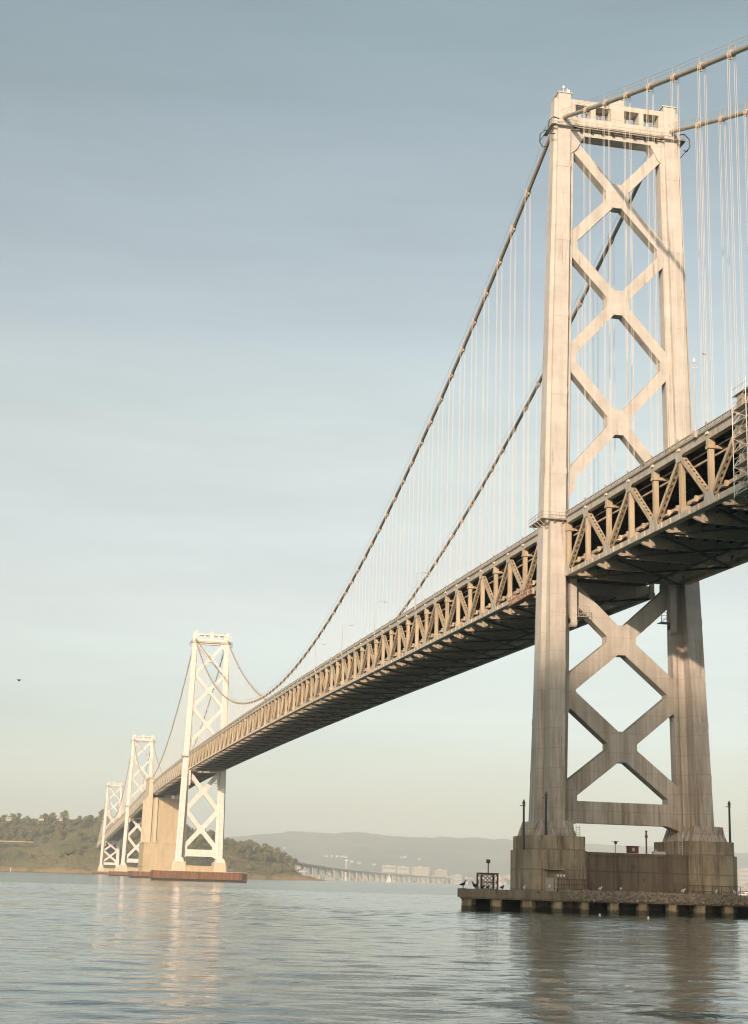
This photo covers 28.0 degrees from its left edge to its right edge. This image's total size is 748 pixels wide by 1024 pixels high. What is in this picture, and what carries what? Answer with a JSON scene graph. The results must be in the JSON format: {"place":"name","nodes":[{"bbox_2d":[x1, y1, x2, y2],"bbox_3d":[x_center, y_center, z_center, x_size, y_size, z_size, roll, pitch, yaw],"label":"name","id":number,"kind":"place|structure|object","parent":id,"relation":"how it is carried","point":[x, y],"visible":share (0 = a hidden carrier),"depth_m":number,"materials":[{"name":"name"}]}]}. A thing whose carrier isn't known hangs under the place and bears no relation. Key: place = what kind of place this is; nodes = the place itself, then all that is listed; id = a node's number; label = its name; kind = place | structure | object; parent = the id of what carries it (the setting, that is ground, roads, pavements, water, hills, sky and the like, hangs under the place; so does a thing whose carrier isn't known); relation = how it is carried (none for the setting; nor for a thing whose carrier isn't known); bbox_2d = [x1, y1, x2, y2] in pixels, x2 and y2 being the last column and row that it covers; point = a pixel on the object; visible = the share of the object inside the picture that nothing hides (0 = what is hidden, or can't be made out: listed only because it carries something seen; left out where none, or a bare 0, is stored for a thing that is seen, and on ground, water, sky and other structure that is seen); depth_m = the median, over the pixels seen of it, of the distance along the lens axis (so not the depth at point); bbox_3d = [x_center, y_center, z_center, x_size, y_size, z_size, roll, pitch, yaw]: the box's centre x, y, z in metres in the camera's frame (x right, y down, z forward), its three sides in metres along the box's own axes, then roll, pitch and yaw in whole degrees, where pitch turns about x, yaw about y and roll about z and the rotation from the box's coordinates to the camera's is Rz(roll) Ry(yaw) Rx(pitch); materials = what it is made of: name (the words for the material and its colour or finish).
{"place":"outdoors","nodes":[
{"label":"outdoors","id":0,"kind":"place"},
{"bbox_2d":[0,818,325,880],"bbox_3d":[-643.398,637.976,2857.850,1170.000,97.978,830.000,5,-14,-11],"label":"island terrain","id":1,"kind":"structure","parent":0,"point":[60,867],"depth_m":2584.80,"materials":[{"name":"green plant"}]},
{"bbox_2d":[0,825,6,836],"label":"tree","id":2,"kind":"object","parent":1,"relation":"on","point":[2,827],"visible":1,"depth_m":2615.56,"materials":[{"name":"green plant"}]},
{"bbox_2d":[10,816,17,824],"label":"tree","id":3,"kind":"object","parent":1,"relation":"on","point":[14,819],"visible":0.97,"depth_m":2681.00,"materials":[{"name":"green plant"}]},
{"bbox_2d":[25,817,32,825],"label":"tree","id":4,"kind":"object","parent":1,"relation":"on","point":[27,821],"visible":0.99,"depth_m":2684.69,"materials":[{"name":"green plant"}]},
{"bbox_2d":[34,821,43,828],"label":"tree","id":5,"kind":"object","parent":1,"relation":"on","point":[38,823],"visible":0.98,"depth_m":2651.08,"materials":[{"name":"green plant"}]},
{"bbox_2d":[40,813,47,822],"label":"tree","id":6,"kind":"object","parent":1,"relation":"on","point":[45,815],"visible":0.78,"depth_m":2719.60,"materials":[{"name":"green plant"}]},
{"bbox_2d":[44,816,50,824],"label":"tree","id":7,"kind":"object","parent":1,"relation":"on","point":[47,821],"visible":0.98,"depth_m":2695.98,"materials":[{"name":"green plant"}]},
{"bbox_2d":[44,825,52,832],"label":"tree","id":8,"kind":"object","parent":1,"relation":"on","point":[47,828],"visible":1,"depth_m":2650.14,"materials":[{"name":"green plant"}]},
{"bbox_2d":[54,828,61,835],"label":"tree","id":9,"kind":"object","parent":1,"relation":"on","point":[56,830],"visible":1,"depth_m":2617.47,"materials":[{"name":"green plant"}]},
{"bbox_2d":[58,816,65,824],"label":"tree","id":10,"kind":"object","parent":1,"relation":"on","point":[63,820],"visible":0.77,"depth_m":2684.46,"materials":[{"name":"green plant"}]},
{"bbox_2d":[60,813,68,817],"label":"building","id":11,"kind":"structure","parent":1,"relation":"on","point":[64,815],"depth_m":2717.29,"materials":[{"name":"white"}]},
{"bbox_2d":[65,819,73,825],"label":"tree","id":12,"kind":"object","parent":1,"relation":"on","point":[69,822],"visible":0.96,"depth_m":2684.23,"materials":[{"name":"green plant"}]},
{"bbox_2d":[76,831,84,839],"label":"tree","id":13,"kind":"object","parent":1,"relation":"on","point":[80,834],"visible":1,"depth_m":2608.68,"materials":[{"name":"green plant"}]},
{"bbox_2d":[79,821,87,828],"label":"tree","id":14,"kind":"object","parent":1,"relation":"on","point":[82,824],"visible":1,"depth_m":2668.07,"materials":[{"name":"green plant"}]},
{"bbox_2d":[85,815,94,821],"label":"tree","id":15,"kind":"object","parent":1,"relation":"on","point":[89,817],"visible":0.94,"depth_m":2728.76,"materials":[{"name":"green plant"}]},
{"bbox_2d":[90,833,96,843],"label":"tree","id":16,"kind":"object","parent":1,"relation":"on","point":[93,836],"visible":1,"depth_m":2609.18,"materials":[{"name":"green plant"}]},
{"bbox_2d":[98,809,104,816],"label":"tree","id":17,"kind":"object","parent":1,"relation":"on","point":[100,813],"visible":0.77,"depth_m":2773.62,"materials":[{"name":"green plant"}]},
{"bbox_2d":[130,831,137,838],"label":"tree","id":18,"kind":"object","parent":1,"relation":"on","point":[135,834],"visible":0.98,"depth_m":2655.31,"materials":[{"name":"green plant"}]},
{"bbox_2d":[193,842,201,849],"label":"tree","id":19,"kind":"object","parent":1,"relation":"on","point":[198,845],"visible":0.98,"depth_m":2628.68,"materials":[{"name":"green plant"}]},
{"bbox_2d":[195,834,203,841],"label":"tree","id":20,"kind":"object","parent":1,"relation":"on","point":[200,836],"visible":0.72,"depth_m":2695.26,"materials":[{"name":"green plant"}]},
{"bbox_2d":[238,844,244,853],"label":"tree","id":21,"kind":"object","parent":1,"relation":"on","point":[241,848],"visible":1,"depth_m":2671.94,"materials":[{"name":"green plant"}]},
{"bbox_2d":[243,844,249,851],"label":"tree","id":22,"kind":"object","parent":1,"relation":"on","point":[245,846],"visible":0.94,"depth_m":2686.89,"materials":[{"name":"green plant"}]},
{"bbox_2d":[244,850,252,859],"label":"tree","id":23,"kind":"object","parent":1,"relation":"on","point":[247,853],"visible":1,"depth_m":2642.87,"materials":[{"name":"green plant"}]},
{"bbox_2d":[255,844,260,851],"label":"tree","id":24,"kind":"object","parent":1,"relation":"on","point":[258,846],"visible":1,"depth_m":2723.37,"materials":[{"name":"green plant"}]},
{"bbox_2d":[261,852,269,860],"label":"tree","id":25,"kind":"object","parent":1,"relation":"on","point":[264,857],"visible":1,"depth_m":2666.96,"materials":[{"name":"green plant"}]},
{"bbox_2d":[262,843,269,850],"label":"tree","id":26,"kind":"object","parent":1,"relation":"on","point":[265,845],"visible":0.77,"depth_m":2748.15,"materials":[{"name":"green plant"}]},
{"bbox_2d":[281,857,289,864],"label":"tree","id":27,"kind":"object","parent":1,"relation":"on","point":[284,860],"visible":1,"depth_m":2705.83,"materials":[{"name":"green plant"}]},
{"bbox_2d":[289,858,297,866],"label":"tree","id":28,"kind":"object","parent":1,"relation":"on","point":[294,861],"visible":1,"depth_m":2673.78,"materials":[{"name":"green plant"}]},
{"bbox_2d":[0,871,747,1023],"bbox_3d":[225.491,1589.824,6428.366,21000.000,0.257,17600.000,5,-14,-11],"label":"water","id":29,"kind":"structure","parent":0,"point":[80,948],"depth_m":75.53,"materials":[{"name":"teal liquid"}]},
{"bbox_2d":[92,871,108,874],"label":"pier fender","id":30,"kind":"object","parent":29,"relation":"in","point":[98,872],"visible":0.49,"depth_m":2236.30,"materials":[{"name":"beige metal"}]},
{"bbox_2d":[98,866,117,871],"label":"bridge pier","id":31,"kind":"structure","parent":29,"relation":"in","point":[100,868],"depth_m":2243.72,"materials":[{"name":"beige concrete"}]},
{"bbox_2d":[99,782,123,866],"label":"bridge tower","id":32,"kind":"structure","parent":31,"relation":"on","point":[103,848],"depth_m":2260.32,"materials":[{"name":"metal"}]},
{"bbox_2d":[105,756,130,831],"bbox_3d":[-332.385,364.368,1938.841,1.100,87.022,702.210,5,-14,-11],"label":"cable","id":33,"kind":"object","parent":32,"relation":"attached to","point":[112,817],"visible":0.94,"depth_m":1828.09,"materials":[{"name":"paint"}]},
{"bbox_2d":[104,812,141,840],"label":"truss span","id":34,"kind":"object","parent":33,"relation":"hanging from","point":[115,832],"visible":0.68,"depth_m":1918.91,"materials":[{"name":"metal"}]},
{"bbox_2d":[120,753,149,814],"bbox_3d":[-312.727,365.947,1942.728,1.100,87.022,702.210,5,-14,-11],"label":"cable","id":35,"kind":"object","parent":32,"relation":"attached to","point":[140,791],"visible":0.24,"depth_m":1708.34,"materials":[{"name":"paint"}]},
{"bbox_2d":[109,871,127,875],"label":"pier fender","id":36,"kind":"object","parent":29,"relation":"in","point":[118,873],"visible":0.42,"depth_m":1564.70,"materials":[{"name":"black metal"}]},
{"bbox_2d":[118,865,137,870],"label":"bridge pier","id":37,"kind":"structure","parent":29,"relation":"in","point":[123,868],"depth_m":1572.96,"materials":[{"name":"beige concrete"}]},
{"bbox_2d":[120,733,155,864],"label":"bridge tower","id":38,"kind":"structure","parent":37,"relation":"on","point":[126,838],"depth_m":1598.12,"materials":[{"name":"white metal"}]},
{"bbox_2d":[130,737,145,805],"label":"cable","id":39,"kind":"object","parent":38,"relation":"attached to","point":[139,768],"visible":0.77,"depth_m":1497.52,"materials":[{"name":"paint"}]},
{"bbox_2d":[128,790,170,817],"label":"truss span","id":40,"kind":"object","parent":39,"relation":"hanging from","point":[135,808],"visible":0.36,"depth_m":1438.05,"materials":[{"name":"metal"}]},
{"bbox_2d":[151,738,162,778],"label":"cable","id":41,"kind":"object","parent":38,"relation":"attached to","point":[156,761],"visible":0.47,"depth_m":1548.44,"materials":[{"name":"paint"}]},
{"bbox_2d":[128,871,150,877],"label":"pier fender","id":42,"kind":"object","parent":29,"relation":"in","point":[139,874],"visible":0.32,"depth_m":1204.59,"materials":[{"name":"black metal"}]},
{"bbox_2d":[137,776,179,870],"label":"bridge anchorage","id":43,"kind":"object","parent":42,"relation":"on","point":[157,845],"visible":0.73,"depth_m":1225.12,"materials":[{"name":"beige concrete"}]},
{"bbox_2d":[153,650,191,780],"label":"cable","id":44,"kind":"object","parent":43,"relation":"attached to","point":[175,718],"visible":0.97,"depth_m":1030.33,"materials":[{"name":"paint"}]},
{"bbox_2d":[153,758,216,795],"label":"truss span","id":45,"kind":"object","parent":44,"relation":"hanging from","point":[166,782],"visible":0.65,"depth_m":1069.04,"materials":[{"name":"metal"}]},
{"bbox_2d":[192,652,223,749],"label":"cable","id":46,"kind":"object","parent":43,"relation":"attached to","point":[211,706],"visible":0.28,"depth_m":1011.97,"materials":[{"name":"paint"}]},
{"bbox_2d":[170,861,226,871],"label":"bridge pier","id":47,"kind":"structure","parent":29,"relation":"in","point":[183,866],"depth_m":900.75,"materials":[{"name":"concrete"}]},
{"bbox_2d":[173,629,232,862],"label":"bridge tower","id":48,"kind":"structure","parent":47,"relation":"on","point":[182,851],"depth_m":919.10,"materials":[{"name":"metal"}]},
{"bbox_2d":[150,870,247,882],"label":"pier fender","id":49,"kind":"object","parent":29,"relation":"in","point":[174,875],"visible":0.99,"depth_m":894.32,"materials":[{"name":"black metal"}]},
{"bbox_2d":[294,862,448,882],"bbox_3d":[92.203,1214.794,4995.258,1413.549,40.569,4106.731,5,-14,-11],"label":"viaduct","id":50,"kind":"object","parent":29,"relation":"in","point":[327,868],"visible":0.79,"depth_m":4437.75,"materials":[{"name":"paint"}]},
{"bbox_2d":[411,866,429,882],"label":"city building","id":51,"kind":"structure","parent":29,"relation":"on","point":[420,871],"depth_m":7094.54,"materials":[{"name":"white concrete"}]},
{"bbox_2d":[448,875,451,883],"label":"city building","id":52,"kind":"structure","parent":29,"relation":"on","point":[450,879],"depth_m":7022.94,"materials":[{"name":"white concrete"}]},
{"bbox_2d":[457,888,747,916],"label":"pier fender","id":53,"kind":"object","parent":29,"relation":"in","point":[498,900],"visible":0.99,"depth_m":223.91,"materials":[{"name":"concrete"}]},
{"bbox_2d":[476,859,498,888],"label":"navigation beacon","id":54,"kind":"object","parent":53,"relation":"on","point":[482,875],"visible":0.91,"depth_m":222.10,"materials":[{"name":"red metal"}]},
{"bbox_2d":[544,869,564,890],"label":"utility shed","id":55,"kind":"structure","parent":53,"relation":"on","point":[548,882],"depth_m":226.18,"materials":[{"name":"paint"}]},
{"bbox_2d":[554,879,584,890],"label":"pier railing","id":56,"kind":"object","parent":53,"relation":"on","point":[569,884],"visible":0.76,"depth_m":226.68,"materials":[{"name":"red metal"}]},
{"bbox_2d":[510,835,737,916],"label":"bridge pier","id":57,"kind":"structure","parent":53,"relation":"on","point":[708,865],"depth_m":230.47,"materials":[{"name":"concrete"}]},
{"bbox_2d":[520,799,525,849],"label":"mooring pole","id":58,"kind":"object","parent":57,"relation":"on","point":[523,833],"visible":1,"depth_m":231.87,"materials":[{"name":"black metal"}]},
{"bbox_2d":[544,792,547,834],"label":"mooring pole","id":59,"kind":"object","parent":57,"relation":"on","point":[545,796],"visible":1,"depth_m":229.65,"materials":[{"name":"black metal"}]},
{"bbox_2d":[517,86,726,841],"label":"bridge tower","id":60,"kind":"structure","parent":57,"relation":"on","point":[684,794],"depth_m":247.44,"materials":[{"name":"metal"}]},
{"bbox_2d":[190,125,549,752],"bbox_3d":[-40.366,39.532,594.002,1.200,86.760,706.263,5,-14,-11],"label":"cable","id":61,"kind":"object","parent":60,"relation":"attached to","point":[527,194],"visible":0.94,"depth_m":335.11,"materials":[{"name":"paint"}]},
{"bbox_2d":[188,528,654,771],"bbox_3d":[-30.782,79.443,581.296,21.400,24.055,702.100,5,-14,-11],"label":"truss span","id":62,"kind":"object","parent":61,"relation":"hanging from","point":[474,620],"visible":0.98,"depth_m":363.08,"materials":[{"name":"paint"}]},
{"bbox_2d":[414,572,429,609],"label":"street lamp","id":63,"kind":"object","parent":62,"relation":"attached to","point":[415,591],"visible":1,"depth_m":345.88,"materials":[{"name":"white metal"}]},
{"bbox_2d":[507,583,535,607],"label":"work cradle","id":64,"kind":"object","parent":62,"relation":"hanging from","point":[521,598],"visible":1,"depth_m":261.61,"materials":[{"name":"grey metal"}]},
{"bbox_2d":[225,155,646,725],"bbox_3d":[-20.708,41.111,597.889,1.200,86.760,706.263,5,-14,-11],"label":"cable","id":65,"kind":"object","parent":60,"relation":"attached to","point":[575,312],"visible":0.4,"depth_m":349.73,"materials":[{"name":"paint"}]},
{"bbox_2d":[562,35,747,508],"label":"cable","id":66,"kind":"object","parent":60,"relation":"attached to","point":[701,66],"visible":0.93,"depth_m":214.61,"materials":[{"name":"paint"}]},
{"bbox_2d":[564,402,747,586],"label":"truss span","id":67,"kind":"object","parent":66,"relation":"hanging from","point":[677,517],"visible":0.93,"depth_m":216.91,"materials":[{"name":"paint"}]},
{"bbox_2d":[692,358,698,438],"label":"mast","id":68,"kind":"object","parent":67,"relation":"on","point":[694,433],"visible":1,"depth_m":195.72,"materials":[{"name":"grey metal"}]},
{"bbox_2d":[731,377,747,498],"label":"scaffold","id":69,"kind":"object","parent":67,"relation":"attached to","point":[742,400],"visible":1,"depth_m":178.97,"materials":[{"name":"grey metal"}]},
{"bbox_2d":[668,103,747,429],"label":"cable","id":70,"kind":"object","parent":60,"relation":"attached to","point":[720,119],"visible":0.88,"depth_m":245.51,"materials":[{"name":"paint"}]},
{"bbox_2d":[626,846,639,852],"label":"equipment cabinet","id":71,"kind":"object","parent":57,"relation":"on","point":[632,849],"visible":0.95,"depth_m":232.11,"materials":[{"name":"red metal"}]},
{"bbox_2d":[645,831,647,853],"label":"vent pipe","id":72,"kind":"object","parent":57,"relation":"on","point":[646,836],"visible":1,"depth_m":232.95,"materials":[{"name":"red metal"}]},
{"bbox_2d":[652,849,664,854],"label":"junction box","id":73,"kind":"object","parent":57,"relation":"on","point":[656,852],"visible":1,"depth_m":232.75,"materials":[{"name":"grey metal"}]},
{"bbox_2d":[678,832,682,854],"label":"ladder","id":74,"kind":"object","parent":57,"relation":"on","point":[682,841],"visible":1,"depth_m":233.69,"materials":[{"name":"grey metal"}]},
{"bbox_2d":[726,801,730,841],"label":"mooring pole","id":75,"kind":"object","parent":57,"relation":"on","point":[729,816],"visible":1,"depth_m":235.87,"materials":[{"name":"black metal"}]},
{"bbox_2d":[674,884,743,894],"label":"pier railing","id":76,"kind":"object","parent":53,"relation":"on","point":[712,891],"visible":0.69,"depth_m":230.93,"materials":[{"name":"red metal"}]},
{"bbox_2d":[0,0,747,879],"label":"sky","id":77,"kind":"structure","parent":0,"point":[249,249],"materials":[{"name":"blue"}]},
{"bbox_2d":[381,865,395,881],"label":"city building","id":78,"kind":"structure","parent":0,"point":[388,869],"depth_m":7490.08,"materials":[{"name":"white concrete"}]},
{"bbox_2d":[396,866,409,875],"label":"city building","id":79,"kind":"structure","parent":0,"point":[402,869],"depth_m":7488.12,"materials":[{"name":"white concrete"}]},
{"bbox_2d":[433,869,446,882],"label":"city building","id":80,"kind":"structure","parent":0,"point":[440,873],"depth_m":7090.41,"materials":[{"name":"white concrete"}]},
{"bbox_2d":[452,874,461,883],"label":"city building","id":81,"kind":"structure","parent":0,"point":[456,878],"depth_m":6984.14,"materials":[{"name":"white concrete"}]},
{"bbox_2d":[463,876,467,883],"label":"city building","id":82,"kind":"structure","parent":0,"point":[465,878],"depth_m":7021.11,"materials":[{"name":"white concrete"}]},
{"bbox_2d":[214,831,747,883],"bbox_3d":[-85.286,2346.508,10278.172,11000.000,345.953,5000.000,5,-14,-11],"label":"hills","id":83,"kind":"structure","parent":0,"point":[467,857],"depth_m":10174.82,"materials":[{"name":"grey"}]},
{"bbox_2d":[495,876,501,884],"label":"city building","id":84,"kind":"structure","parent":0,"point":[500,881],"depth_m":7043.83,"materials":[{"name":"white concrete"}]},
{"bbox_2d":[502,875,506,884],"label":"city building","id":85,"kind":"structure","parent":0,"point":[504,879],"depth_m":6975.72,"materials":[{"name":"white concrete"}]},
{"bbox_2d":[737,868,747,890],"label":"city building","id":86,"kind":"structure","parent":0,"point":[742,875],"depth_m":6985.11,"materials":[{"name":"white concrete"}]},
{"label":"bridge abutment","id":87,"kind":"object","parent":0,"visible":0},
{"bbox_2d":[97,837,114,848],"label":"truss span","id":88,"kind":"object","parent":87,"relation":"on","point":[99,842],"visible":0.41,"depth_m":2443.37,"materials":[{"name":"metal"}]},
{"bbox_2d":[98,800,105,839],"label":"cable","id":89,"kind":"object","parent":88,"relation":"attached to","point":[101,824],"visible":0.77,"depth_m":2414.93,"materials":[{"name":"paint"}]}
]}

